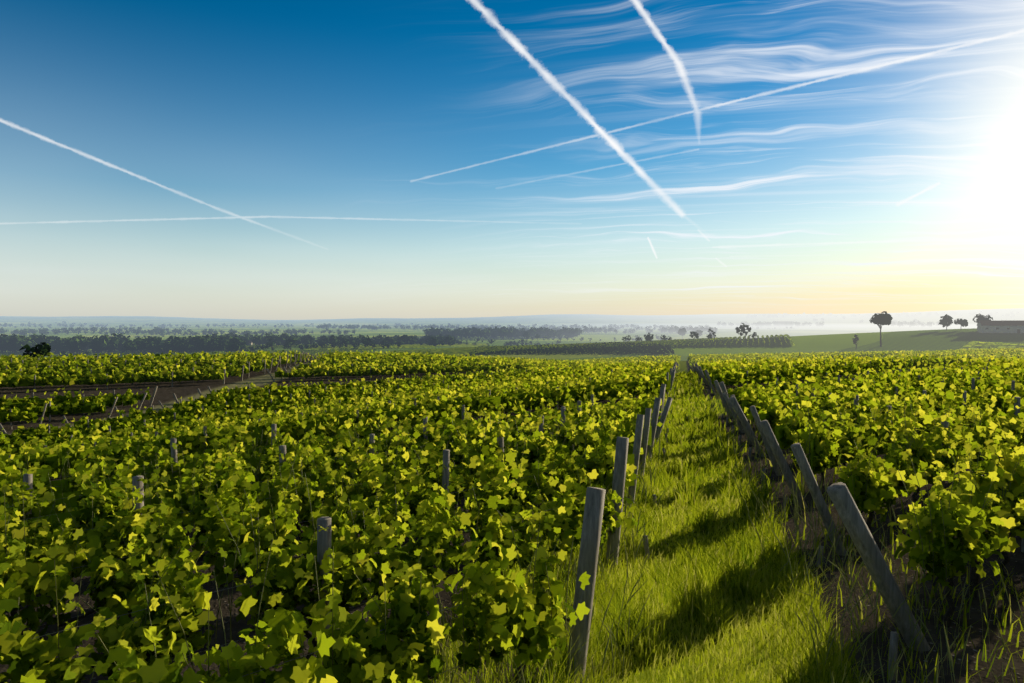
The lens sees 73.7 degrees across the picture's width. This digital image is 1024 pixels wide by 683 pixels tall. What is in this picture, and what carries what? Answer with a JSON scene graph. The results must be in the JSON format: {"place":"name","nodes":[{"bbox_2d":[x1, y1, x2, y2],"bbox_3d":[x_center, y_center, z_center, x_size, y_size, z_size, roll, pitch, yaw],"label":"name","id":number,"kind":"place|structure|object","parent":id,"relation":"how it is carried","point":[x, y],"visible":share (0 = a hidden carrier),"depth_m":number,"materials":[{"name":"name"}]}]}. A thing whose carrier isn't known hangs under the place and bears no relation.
{"place":"outdoors","nodes":[
{"label":"outdoors","id":0,"kind":"place"},
{"bbox_2d":[0,308,1023,682],"bbox_3d":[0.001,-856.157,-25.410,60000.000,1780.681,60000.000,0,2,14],"label":"terrain","id":1,"kind":"structure","parent":0,"point":[836,334],"depth_m":20.10,"materials":[{"name":"green plant"}]},
{"bbox_2d":[10,404,1001,678],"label":"trellis wires","id":2,"kind":"object","parent":1,"relation":"on","point":[252,582],"visible":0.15,"depth_m":5.36,"materials":[{"name":"grey metal"}]},
{"bbox_2d":[10,382,1009,682],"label":"vine trunks","id":3,"kind":"object","parent":1,"relation":"on","point":[974,578],"visible":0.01,"depth_m":6.37,"materials":[{"name":"brown plant"}]},
{"bbox_2d":[0,311,1023,357],"bbox_3d":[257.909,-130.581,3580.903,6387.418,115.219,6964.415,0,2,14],"label":"distant trees","id":4,"kind":"object","parent":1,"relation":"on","point":[43,345],"visible":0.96,"depth_m":730.46,"materials":[{"name":"green plant"}]},
{"bbox_2d":[0,348,1023,542],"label":"vine leaves","id":5,"kind":"object","parent":1,"relation":"on","point":[992,392],"visible":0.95,"depth_m":27.06,"materials":[{"name":"green plant"}]},
{"bbox_2d":[0,390,1023,682],"bbox_3d":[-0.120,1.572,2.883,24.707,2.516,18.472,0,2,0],"label":"vine leaves","id":6,"kind":"object","parent":1,"relation":"on","point":[520,620],"visible":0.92,"depth_m":5.49,"materials":[{"name":"green plant"}]},
{"bbox_2d":[0,351,1023,682],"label":"wooden posts","id":7,"kind":"object","parent":1,"relation":"on","point":[862,537],"visible":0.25,"depth_m":7.56,"materials":[{"name":"grey wood"}]},
{"bbox_2d":[0,334,1023,357],"bbox_3d":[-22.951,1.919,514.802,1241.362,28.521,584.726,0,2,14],"label":"tree line","id":8,"kind":"object","parent":1,"relation":"on","point":[463,349],"visible":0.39,"depth_m":426.49,"materials":[{"name":"green plant"}]},
{"bbox_2d":[467,341,674,354],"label":"distant vineyard rows","id":9,"kind":"object","parent":1,"relation":"on","point":[626,349],"visible":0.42,"depth_m":363.57,"materials":[{"name":"green plant"}]},
{"bbox_2d":[422,369,1023,682],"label":"path grass","id":10,"kind":"structure","parent":1,"relation":"on","point":[734,581],"depth_m":6.55,"materials":[{"name":"green plant"}]},
{"bbox_2d":[775,321,792,326],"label":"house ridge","id":11,"kind":"structure","parent":1,"relation":"on","point":[779,322],"depth_m":3559.54,"materials":[{"name":"white"}]},
{"bbox_2d":[977,320,1023,332],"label":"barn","id":12,"kind":"structure","parent":1,"relation":"on","point":[1009,326],"depth_m":357.20,"materials":[{"name":"grey"}]},
{"bbox_2d":[0,0,1023,319],"label":"sky","id":13,"kind":"structure","parent":0,"point":[221,159],"materials":[{"name":"blue"}]}
]}

